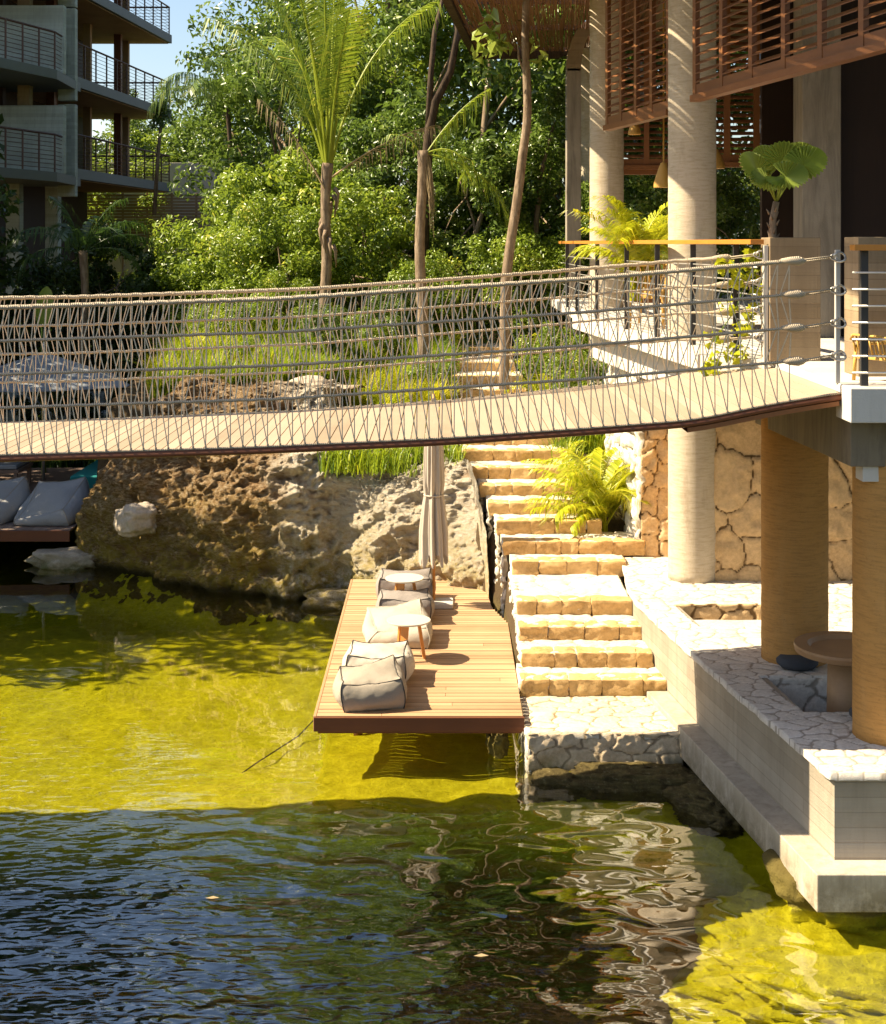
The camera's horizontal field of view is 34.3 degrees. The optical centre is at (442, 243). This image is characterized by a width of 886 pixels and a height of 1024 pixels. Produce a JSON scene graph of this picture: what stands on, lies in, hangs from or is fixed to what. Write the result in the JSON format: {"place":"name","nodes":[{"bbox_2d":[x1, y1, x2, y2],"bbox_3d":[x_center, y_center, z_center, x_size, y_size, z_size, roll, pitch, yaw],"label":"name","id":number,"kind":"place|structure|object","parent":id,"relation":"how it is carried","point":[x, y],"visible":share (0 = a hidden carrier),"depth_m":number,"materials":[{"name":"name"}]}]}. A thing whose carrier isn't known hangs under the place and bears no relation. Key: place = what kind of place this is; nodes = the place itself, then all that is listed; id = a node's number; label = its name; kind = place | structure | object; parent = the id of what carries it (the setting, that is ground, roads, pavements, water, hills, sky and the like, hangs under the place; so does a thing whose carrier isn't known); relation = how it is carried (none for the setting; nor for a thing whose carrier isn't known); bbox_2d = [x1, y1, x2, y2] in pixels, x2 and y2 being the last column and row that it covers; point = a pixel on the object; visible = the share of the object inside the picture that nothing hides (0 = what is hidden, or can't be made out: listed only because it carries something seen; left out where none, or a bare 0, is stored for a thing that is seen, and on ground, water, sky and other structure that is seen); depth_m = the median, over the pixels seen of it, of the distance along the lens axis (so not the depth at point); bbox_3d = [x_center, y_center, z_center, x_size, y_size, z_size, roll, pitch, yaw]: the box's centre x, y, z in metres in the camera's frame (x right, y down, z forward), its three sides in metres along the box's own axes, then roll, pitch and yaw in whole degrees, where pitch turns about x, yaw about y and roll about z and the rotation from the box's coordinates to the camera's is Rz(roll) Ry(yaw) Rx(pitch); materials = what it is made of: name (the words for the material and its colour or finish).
{"place":"outdoors","nodes":[
{"label":"outdoors","id":0,"kind":"place"},
{"bbox_2d":[0,249,773,1023],"bbox_3d":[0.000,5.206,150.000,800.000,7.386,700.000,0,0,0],"label":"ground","id":1,"kind":"structure","parent":0,"point":[380,879],"depth_m":12.63,"materials":[{"name":"liquid"}]},
{"bbox_2d":[0,175,36,349],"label":"plant","id":2,"kind":"object","parent":1,"relation":"on","point":[8,210],"visible":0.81,"depth_m":30.70,"materials":[{"name":"green plant"}]},
{"bbox_2d":[0,468,82,541],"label":"lounge deck","id":3,"kind":"structure","parent":1,"relation":"on","point":[10,531],"depth_m":22.11,"materials":[{"name":"red wood"}]},
{"bbox_2d":[0,476,29,524],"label":"lounge bag","id":4,"kind":"object","parent":3,"relation":"on","point":[14,493],"visible":0.78,"depth_m":22.81,"materials":[{"name":"grey fabric"}]},
{"bbox_2d":[0,461,32,482],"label":"sun lounger","id":5,"kind":"object","parent":3,"relation":"on","point":[15,468],"visible":0.75,"depth_m":24.83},
{"bbox_2d":[35,286,53,472],"bbox_3d":[-7.407,2.702,26.602,0.333,3.798,0.104,0,0,0],"label":"closed parasol","id":6,"kind":"object","parent":3,"relation":"on","point":[46,290],"visible":0.45,"depth_m":26.62,"materials":[{"name":"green fabric"}]},
{"bbox_2d":[13,477,89,525],"bbox_3d":[-6.201,4.086,22.733,1.051,0.634,1.018,0,0,0],"label":"lounge bag","id":7,"kind":"object","parent":3,"relation":"on","point":[53,503],"visible":0.93,"depth_m":22.53,"materials":[{"name":"grey fabric"}]},
{"bbox_2d":[0,342,129,479],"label":"parasol","id":8,"kind":"object","parent":3,"relation":"on","point":[85,386],"visible":0.57,"depth_m":25.04,"materials":[{"name":"fabric"}]},
{"bbox_2d":[10,391,103,421],"bbox_3d":[-7.977,3.663,29.249,1.810,2.212,1.865,0,0,35],"label":"rock","id":9,"kind":"object","parent":1,"relation":"on","point":[28,413],"visible":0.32,"depth_m":29.03,"materials":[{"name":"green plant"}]},
{"bbox_2d":[0,253,114,409],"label":"dark bush","id":10,"kind":"object","parent":1,"relation":"on","point":[42,275],"visible":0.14,"depth_m":32.46,"materials":[{"name":"green plant"}]},
{"bbox_2d":[25,546,96,575],"bbox_3d":[-5.743,4.846,21.889,1.249,0.379,0.758,0,0,0],"label":"rock","id":11,"kind":"object","parent":1,"relation":"on","point":[71,560],"visible":0.86,"depth_m":21.59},
{"bbox_2d":[2,196,163,418],"bbox_3d":[-7.332,1.614,29.288,3.246,5.183,2.827,0,0,0],"label":"shaded palm","id":12,"kind":"object","parent":1,"relation":"on","point":[83,254],"visible":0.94,"depth_m":29.23,"materials":[{"name":"green plant"}]},
{"bbox_2d":[0,0,171,361],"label":"apartment building","id":13,"kind":"structure","parent":1,"relation":"on","point":[55,100],"depth_m":44.30,"materials":[{"name":"grey concrete"}]},
{"bbox_2d":[26,220,177,390],"bbox_3d":[-6.943,1.705,31.096,3.730,4.424,3.621,0,0,0],"label":"dark bush","id":14,"kind":"object","parent":1,"relation":"on","point":[106,282],"visible":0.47,"depth_m":30.39,"materials":[{"name":"green plant"}]},
{"bbox_2d":[29,304,208,467],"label":"shade grass","id":15,"kind":"structure","parent":1,"relation":"on","point":[68,464],"depth_m":28.25,"materials":[{"name":"green plant"}]},
{"bbox_2d":[92,88,160,339],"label":"jungle tree","id":16,"kind":"object","parent":1,"relation":"on","point":[135,122],"visible":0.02,"depth_m":60.69,"materials":[{"name":"green plant"}]},
{"bbox_2d":[104,326,176,417],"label":"dark bush","id":17,"kind":"object","parent":1,"relation":"on","point":[135,359],"visible":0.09,"depth_m":29.31,"materials":[{"name":"green plant"}]},
{"bbox_2d":[87,125,200,312],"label":"jungle tree","id":18,"kind":"object","parent":1,"relation":"on","point":[152,141],"visible":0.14,"depth_m":56.38,"materials":[{"name":"green plant"}]},
{"bbox_2d":[87,193,220,291],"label":"timber fence","id":19,"kind":"object","parent":1,"relation":"on","point":[171,196],"visible":0.15,"depth_m":55.50,"materials":[{"name":"wood"}]},
{"bbox_2d":[87,163,226,299],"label":"garden wall","id":20,"kind":"structure","parent":1,"relation":"on","point":[117,264],"depth_m":57.00,"materials":[{"name":"concrete"}]},
{"bbox_2d":[148,100,176,214],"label":"thin tree","id":21,"kind":"object","parent":1,"relation":"on","point":[161,118],"visible":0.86,"depth_m":45.95,"materials":[{"name":"green plant"}]},
{"bbox_2d":[130,83,254,162],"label":"jungle tree","id":22,"kind":"object","parent":1,"relation":"on","point":[178,115],"visible":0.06,"depth_m":60.22,"materials":[{"name":"green plant"}]},
{"bbox_2d":[147,186,301,324],"bbox_3d":[-4.424,0.562,29.956,3.526,3.519,3.313,0,0,36],"label":"leafy bush","id":23,"kind":"object","parent":1,"relation":"on","point":[190,271],"visible":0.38,"depth_m":29.48,"materials":[{"name":"green plant"}]},
{"bbox_2d":[146,58,305,276],"bbox_3d":[-4.965,-0.950,33.236,3.683,6.502,3.168,0,0,-21],"label":"coconut palm","id":24,"kind":"object","parent":1,"relation":"on","point":[205,84],"visible":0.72,"depth_m":32.74,"materials":[{"name":"green plant"}]},
{"bbox_2d":[186,289,265,338],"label":"leafy bush","id":25,"kind":"object","parent":1,"relation":"on","point":[222,308],"visible":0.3,"depth_m":25.71,"materials":[{"name":"green plant"}]},
{"bbox_2d":[169,27,305,189],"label":"jungle tree","id":26,"kind":"object","parent":1,"relation":"on","point":[218,51],"visible":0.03,"depth_m":58.90,"materials":[{"name":"green plant"}]},
{"bbox_2d":[211,189,345,313],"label":"leafy bush","id":27,"kind":"object","parent":1,"relation":"on","point":[276,238],"visible":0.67,"depth_m":27.47,"materials":[{"name":"green plant"}]},
{"bbox_2d":[69,372,488,625],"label":"rock wall","id":28,"kind":"structure","parent":1,"relation":"on","point":[276,535],"depth_m":20.00,"materials":[{"name":"stone"}]},
{"bbox_2d":[113,501,157,537],"bbox_3d":[-4.423,3.987,20.717,0.613,0.478,0.540,0,0,-27],"label":"rock","id":29,"kind":"object","parent":28,"relation":"on","point":[134,519],"visible":1,"depth_m":20.53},
{"bbox_2d":[159,0,404,283],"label":"jungle tree","id":30,"kind":"object","parent":1,"relation":"on","point":[238,109],"visible":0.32,"depth_m":34.43,"materials":[{"name":"green plant"}]},
{"bbox_2d":[250,269,317,329],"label":"leafy bush","id":31,"kind":"object","parent":1,"relation":"on","point":[273,281],"visible":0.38,"depth_m":26.33,"materials":[{"name":"green plant"}]},
{"bbox_2d":[199,132,393,304],"bbox_3d":[-3.124,-0.182,32.563,4.760,4.750,4.473,0,0,-13],"label":"leafy bush","id":32,"kind":"object","parent":1,"relation":"on","point":[293,177],"visible":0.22,"depth_m":31.13,"materials":[{"name":"green plant"}]},
{"bbox_2d":[134,300,478,419],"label":"garden grass","id":33,"kind":"structure","parent":1,"relation":"on","point":[376,398],"depth_m":23.29,"materials":[{"name":"plant"}]},
{"bbox_2d":[216,0,426,207],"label":"jungle tree","id":34,"kind":"object","parent":1,"relation":"on","point":[293,120],"visible":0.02,"depth_m":42.90,"materials":[{"name":"green plant"}]},
{"bbox_2d":[201,0,442,325],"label":"coconut palm","id":35,"kind":"object","parent":1,"relation":"on","point":[327,143],"visible":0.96,"depth_m":25.90,"materials":[{"name":"green plant"}]},
{"bbox_2d":[299,587,347,616],"bbox_3d":[-1.449,4.876,19.435,1.024,0.360,0.638,0,0,0],"label":"rock","id":36,"kind":"object","parent":1,"relation":"on","point":[330,601],"visible":0.65,"depth_m":19.27,"materials":[{"name":"stone"}]},
{"bbox_2d":[288,300,359,359],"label":"leafy bush","id":37,"kind":"object","parent":1,"relation":"on","point":[326,319],"visible":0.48,"depth_m":23.79,"materials":[{"name":"green plant"}]},
{"bbox_2d":[281,170,434,311],"bbox_3d":[-1.800,0.398,28.920,3.062,3.842,3.090,0,0,-28],"label":"leafy bush","id":38,"kind":"object","parent":1,"relation":"on","point":[384,246],"visible":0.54,"depth_m":28.22,"materials":[{"name":"green plant"}]},
{"bbox_2d":[333,306,401,355],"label":"leafy bush","id":39,"kind":"object","parent":1,"relation":"on","point":[375,333],"visible":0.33,"depth_m":25.14,"materials":[{"name":"green plant"}]},
{"bbox_2d":[165,298,583,357],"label":"undergrowth","id":40,"kind":"object","parent":1,"relation":"on","point":[484,336],"visible":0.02,"depth_m":28.19,"materials":[{"name":"green plant"}]},
{"bbox_2d":[270,0,486,207],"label":"jungle tree","id":41,"kind":"object","parent":1,"relation":"on","point":[416,64],"visible":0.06,"depth_m":36.78,"materials":[{"name":"green plant"}]},
{"bbox_2d":[300,99,480,301],"bbox_3d":[-1.131,-0.471,31.543,3.995,5.322,3.734,0,0,-25],"label":"leafy bush","id":42,"kind":"object","parent":1,"relation":"on","point":[369,135],"visible":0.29,"depth_m":30.68,"materials":[{"name":"green plant"}]},
{"bbox_2d":[317,439,475,478],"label":"garden grass","id":43,"kind":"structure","parent":1,"relation":"on","point":[373,461],"depth_m":19.87,"materials":[{"name":"plant"}]},
{"bbox_2d":[365,273,437,343],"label":"leafy bush","id":44,"kind":"object","parent":1,"relation":"on","point":[388,318],"visible":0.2,"depth_m":26.03,"materials":[{"name":"green plant"}]},
{"bbox_2d":[313,579,523,735],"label":"wooden deck","id":45,"kind":"structure","parent":1,"relation":"on","point":[463,678],"depth_m":14.69,"materials":[{"name":"red wood"}]},
{"bbox_2d":[332,655,406,712],"bbox_3d":[-0.715,4.283,13.936,0.718,0.348,0.738,0,0,-10],"label":"pouf","id":46,"kind":"object","parent":45,"relation":"on","point":[380,684],"visible":1,"depth_m":13.66,"materials":[{"name":"grey fabric"}]},
{"bbox_2d":[342,640,414,681],"bbox_3d":[-0.657,4.290,14.654,0.747,0.334,0.666,0,0,0],"label":"pouf","id":47,"kind":"object","parent":45,"relation":"on","point":[358,653],"visible":0.56,"depth_m":14.51,"materials":[{"name":"beige fabric"}]},
{"bbox_2d":[362,598,432,648],"bbox_3d":[-0.514,4.269,16.132,0.798,0.371,0.885,0,0,0],"label":"lounge bag","id":48,"kind":"object","parent":45,"relation":"on","point":[377,627],"visible":0.73,"depth_m":15.99,"materials":[{"name":"fabric"}]},
{"bbox_2d":[385,573,423,590],"bbox_3d":[-0.464,4.240,17.280,0.464,0.420,0.464,0,0,0],"label":"side table","id":49,"kind":"object","parent":45,"relation":"on","point":[400,580],"visible":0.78,"depth_m":17.23,"materials":[{"name":"white wood"}]},
{"bbox_2d":[375,588,434,618],"bbox_3d":[-0.449,4.295,16.983,0.708,0.321,0.621,0,0,0],"label":"pouf","id":50,"kind":"object","parent":45,"relation":"on","point":[386,597],"visible":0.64,"depth_m":16.84,"materials":[{"name":"beige fabric"}]},
{"bbox_2d":[375,567,435,597],"bbox_3d":[-0.464,4.274,17.852,0.753,0.365,0.674,0,0,0],"label":"pouf","id":51,"kind":"object","parent":45,"relation":"on","point":[384,583],"visible":0.47,"depth_m":17.58,"materials":[{"name":"beige fabric"}]},
{"bbox_2d":[387,614,430,658],"bbox_3d":[-0.367,4.240,15.350,0.470,0.420,0.470,0,0,0],"label":"side table","id":52,"kind":"object","parent":45,"relation":"on","point":[403,622],"visible":0.89,"depth_m":15.33,"materials":[{"name":"white wood"}]},
{"bbox_2d":[419,394,452,608],"bbox_3d":[-0.085,3.151,17.592,0.427,2.602,0.366,0,0,0],"label":"parasol","id":53,"kind":"object","parent":45,"relation":"on","point":[433,535],"visible":0.76,"depth_m":17.50,"materials":[{"name":"beige fabric"}]},
{"bbox_2d":[403,349,460,396],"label":"leafy bush","id":54,"kind":"object","parent":1,"relation":"on","point":[439,371],"visible":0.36,"depth_m":23.13,"materials":[{"name":"green plant"}]},
{"bbox_2d":[384,248,480,341],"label":"leafy bush","id":55,"kind":"object","parent":1,"relation":"on","point":[432,271],"visible":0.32,"depth_m":27.11,"materials":[{"name":"green plant"}]},
{"bbox_2d":[409,291,481,344],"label":"leafy bush","id":56,"kind":"object","parent":1,"relation":"on","point":[461,323],"visible":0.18,"depth_m":27.45,"materials":[{"name":"green plant"}]},
{"bbox_2d":[381,89,510,360],"bbox_3d":[0.045,0.111,23.810,2.247,5.388,0.880,0,0,9],"label":"young palm","id":57,"kind":"object","parent":1,"relation":"on","point":[425,183],"visible":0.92,"depth_m":23.93,"materials":[{"name":"brown plant"}]},
{"bbox_2d":[423,0,468,258],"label":"forked tree","id":58,"kind":"object","parent":1,"relation":"on","point":[433,103],"visible":0.59,"depth_m":28.94,"materials":[{"name":"brown plant"}]},
{"bbox_2d":[397,129,550,327],"bbox_3d":[0.681,-0.102,30.088,3.247,4.628,3.474,0,0,0],"label":"leafy bush","id":59,"kind":"object","parent":1,"relation":"on","point":[454,245],"visible":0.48,"depth_m":29.43,"materials":[{"name":"green plant"}]},
{"bbox_2d":[470,137,506,273],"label":"thin tree","id":60,"kind":"object","parent":1,"relation":"on","point":[487,145],"visible":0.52,"depth_m":29.74,"materials":[{"name":"green plant"}]},
{"bbox_2d":[351,0,633,297],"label":"jungle tree","id":61,"kind":"object","parent":1,"relation":"on","point":[491,77],"visible":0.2,"depth_m":32.96,"materials":[{"name":"green plant"}]},
{"bbox_2d":[485,733,509,759],"bbox_3d":[0.521,4.772,13.755,0.242,0.303,0.395,0,0,0],"label":"rock","id":62,"kind":"object","parent":1,"relation":"on","point":[497,744],"visible":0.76,"depth_m":13.60,"materials":[{"name":"stone"}]},
{"bbox_2d":[470,0,551,389],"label":"slender tree","id":63,"kind":"object","parent":1,"relation":"on","point":[494,43],"visible":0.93,"depth_m":21.94,"materials":[{"name":"brown plant"}]},
{"bbox_2d":[454,221,584,336],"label":"leafy bush","id":64,"kind":"object","parent":1,"relation":"on","point":[491,264],"visible":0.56,"depth_m":28.23,"materials":[{"name":"green plant"}]},
{"bbox_2d":[457,119,588,312],"bbox_3d":[2.002,-0.334,30.921,3.410,4.859,3.647,0,0,8],"label":"leafy bush","id":65,"kind":"object","parent":1,"relation":"on","point":[538,146],"visible":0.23,"depth_m":29.95,"materials":[{"name":"green plant"}]},
{"bbox_2d":[415,3,665,293],"bbox_3d":[2.686,-6.051,35.980,6.722,16.611,6.991,0,0,-11],"label":"jungle tree","id":66,"kind":"object","parent":1,"relation":"on","point":[473,129],"visible":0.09,"depth_m":35.28,"materials":[{"name":"green plant"}]},
{"bbox_2d":[515,768,581,803],"bbox_3d":[1.038,4.984,13.066,0.760,0.303,0.481,0,0,0],"label":"bank rock","id":67,"kind":"object","parent":1,"relation":"on","point":[543,785],"visible":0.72,"depth_m":12.96,"materials":[{"name":"stone"}]},
{"bbox_2d":[533,85,564,264],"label":"thin tree","id":68,"kind":"object","parent":1,"relation":"on","point":[553,98],"visible":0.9,"depth_m":29.95,"materials":[{"name":"green plant"}]},
{"bbox_2d":[512,321,589,380],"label":"leafy bush","id":69,"kind":"object","parent":1,"relation":"on","point":[558,340],"visible":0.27,"depth_m":24.43,"materials":[{"name":"green plant"}]},
{"bbox_2d":[453,321,666,696],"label":"stone staircase","id":70,"kind":"structure","parent":1,"relation":"on","point":[578,628],"depth_m":16.83,"materials":[{"name":"stone"}]},
{"bbox_2d":[543,349,608,388],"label":"leafy bush","id":71,"kind":"object","parent":1,"relation":"on","point":[572,372],"visible":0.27,"depth_m":22.48,"materials":[{"name":"green plant"}]},
{"bbox_2d":[522,447,649,535],"bbox_3d":[1.996,3.196,18.392,2.051,1.060,2.137,0,0,0],"label":"areca palm","id":72,"kind":"object","parent":1,"relation":"on","point":[597,489],"visible":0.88,"depth_m":18.20,"materials":[{"name":"green plant"}]},
{"bbox_2d":[518,695,682,777],"bbox_3d":[1.482,4.958,13.917,1.476,0.883,1.366,0,0,0],"label":"stone landing","id":73,"kind":"object","parent":1,"relation":"on","point":[567,733],"visible":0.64,"depth_m":13.30,"materials":[{"name":"stone"}]},
{"bbox_2d":[554,175,661,293],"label":"leafy bush","id":74,"kind":"object","parent":1,"relation":"on","point":[635,195],"visible":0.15,"depth_m":29.14,"materials":[{"name":"green plant"}]},
{"bbox_2d":[499,5,759,292],"bbox_3d":[4.694,-4.696,33.077,6.963,13.638,7.093,0,0,16],"label":"jungle tree","id":75,"kind":"object","parent":1,"relation":"on","point":[549,78],"visible":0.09,"depth_m":31.45,"materials":[{"name":"green plant"}]},
{"bbox_2d":[566,761,696,803],"bbox_3d":[1.859,4.915,13.023,1.671,0.339,0.528,0,0,4],"label":"bank rock","id":76,"kind":"object","parent":1,"relation":"on","point":[637,781],"visible":0.7,"depth_m":12.86,"materials":[{"name":"stone"}]},
{"bbox_2d":[625,147,759,298],"bbox_3d":[4.796,0.323,27.546,3.300,4.396,3.085,0,0,-19],"label":"leafy bush","id":77,"kind":"object","parent":1,"relation":"on","point":[731,223],"visible":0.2,"depth_m":27.13,"materials":[{"name":"green plant"}]},
{"bbox_2d":[633,50,759,291],"bbox_3d":[7.413,-5.468,38.101,7.803,15.002,7.660,0,0,14],"label":"jungle tree","id":78,"kind":"object","parent":1,"relation":"on","point":[742,234],"visible":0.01,"depth_m":36.77,"materials":[{"name":"green plant"}]},
{"bbox_2d":[662,776,744,838],"bbox_3d":[2.424,4.928,12.551,0.974,0.376,0.903,0,0,-43],"label":"bank rock","id":79,"kind":"object","parent":1,"relation":"on","point":[698,806],"visible":0.61,"depth_m":12.28,"materials":[{"name":"stone"}]},
{"bbox_2d":[604,348,851,581],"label":"stone wall","id":80,"kind":"structure","parent":1,"relation":"on","point":[737,479],"depth_m":16.28,"materials":[{"name":"stone"}]},
{"bbox_2d":[622,556,885,911],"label":"seating terrace","id":81,"kind":"structure","parent":1,"relation":"on","point":[784,765],"depth_m":12.01,"materials":[{"name":"stone"}]},
{"bbox_2d":[442,0,885,746],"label":"pavilion","id":82,"kind":"structure","parent":81,"relation":"on","point":[812,72],"depth_m":16.20,"materials":[{"name":"concrete"}]},
{"bbox_2d":[0,250,846,461],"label":"rope bridge","id":83,"kind":"structure","parent":82,"relation":"attached to","point":[687,402],"depth_m":11.01,"materials":[{"name":"brown wood"}]},
{"bbox_2d":[562,195,667,300],"bbox_3d":[2.379,0.062,17.949,1.909,1.316,2.074,0,0,0],"label":"areca palm","id":84,"kind":"object","parent":82,"relation":"on","point":[626,229],"visible":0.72,"depth_m":17.80,"materials":[{"name":"green plant"}]},
{"bbox_2d":[629,265,666,328],"bbox_3d":[2.689,0.660,17.971,0.599,0.821,0.622,0,0,-42],"label":"armchair","id":85,"kind":"object","parent":82,"relation":"on","point":[651,297],"visible":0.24,"depth_m":17.77,"materials":[{"name":"yellow wicker"}]},
{"bbox_2d":[654,0,667,187],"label":"pendant lamp","id":86,"kind":"object","parent":82,"relation":"hanging from","point":[661,179],"visible":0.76,"depth_m":18.57,"materials":[{"name":"yellow wicker"}]},
{"bbox_2d":[559,239,763,355],"bbox_3d":[2.324,0.518,19.265,0.462,1.106,12.481,0,0,-3],"label":"balustrade","id":87,"kind":"object","parent":82,"relation":"on","point":[734,242],"visible":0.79,"depth_m":16.29,"materials":[{"name":"orange wood"}]},
{"bbox_2d":[698,247,761,375],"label":"climbing vine","id":88,"kind":"object","parent":87,"relation":"attached to","point":[736,354],"visible":0.63,"depth_m":13.24,"materials":[{"name":"green plant"}]},
{"bbox_2d":[762,245,767,368],"bbox_3d":[2.935,0.670,13.055,0.040,1.300,0.070,0,0,0],"label":"steel post","id":89,"kind":"object","parent":82,"relation":"attached to","point":[765,251],"visible":0.54,"depth_m":13.02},
{"bbox_2d":[761,237,820,360],"bbox_3d":[3.194,0.509,13.180,0.462,1.122,0.360,0,0,0],"label":"planter","id":90,"kind":"object","parent":82,"relation":"on","point":[806,309],"visible":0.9,"depth_m":13.00,"materials":[{"name":"concrete"}]},
{"bbox_2d":[738,141,827,236],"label":"fan palm","id":91,"kind":"object","parent":90,"relation":"in","point":[796,164],"visible":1,"depth_m":13.01,"materials":[{"name":"green plant"}]},
{"bbox_2d":[834,250,839,382],"bbox_3d":[3.018,0.560,10.970,0.035,1.020,0.040,0,0,0],"label":"steel post","id":92,"kind":"object","parent":82,"relation":"on","point":[836,315],"visible":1,"depth_m":10.95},
{"bbox_2d":[844,237,885,376],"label":"planter","id":93,"kind":"object","parent":82,"relation":"on","point":[876,261],"visible":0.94,"depth_m":11.50,"materials":[{"name":"concrete"}]},
{"bbox_2d":[850,245,885,385],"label":"balustrade","id":94,"kind":"object","parent":82,"relation":"on","point":[863,339],"visible":1,"depth_m":10.74,"materials":[{"name":"grey metal"}]},
{"bbox_2d":[850,333,885,379],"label":"armchair","id":95,"kind":"object","parent":82,"relation":"on","point":[857,346],"visible":0.72,"depth_m":11.06,"materials":[{"name":"orange wood"}]},
{"bbox_2d":[776,654,818,670],"bbox_3d":[3.200,3.772,12.950,0.374,0.105,0.374,0,0,0],"label":"floor cushion","id":96,"kind":"object","parent":81,"relation":"on","point":[795,662],"visible":0.81,"depth_m":12.82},
{"bbox_2d":[794,631,851,711],"bbox_3d":[3.450,3.869,12.280,0.870,0.862,0.870,0,0,0],"label":"round table","id":97,"kind":"object","parent":81,"relation":"on","point":[832,650],"visible":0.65,"depth_m":12.18,"materials":[{"name":"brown wood"}]},
{"bbox_2d":[659,882,885,1023],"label":"submerged rock","id":98,"kind":"object","parent":1,"relation":"on","point":[760,959],"visible":0.83,"depth_m":9.98,"materials":[{"name":"stone"}]},
{"bbox_2d":[762,849,885,932],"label":"rock","id":99,"kind":"object","parent":1,"relation":"on","point":[798,908],"visible":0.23,"depth_m":10.52,"materials":[{"name":"stone"}]},
{"bbox_2d":[370,163,403,211],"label":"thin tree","id":100,"kind":"object","parent":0,"point":[392,180],"visible":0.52,"depth_m":30.25,"materials":[{"name":"green plant"}]},
{"bbox_2d":[92,0,759,247],"label":"sky","id":101,"kind":"structure","parent":0,"point":[158,60],"materials":[{"name":"white"}]},
{"bbox_2d":[523,331,605,461],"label":"garden grass","id":102,"kind":"structure","parent":0,"point":[596,441],"depth_m":21.13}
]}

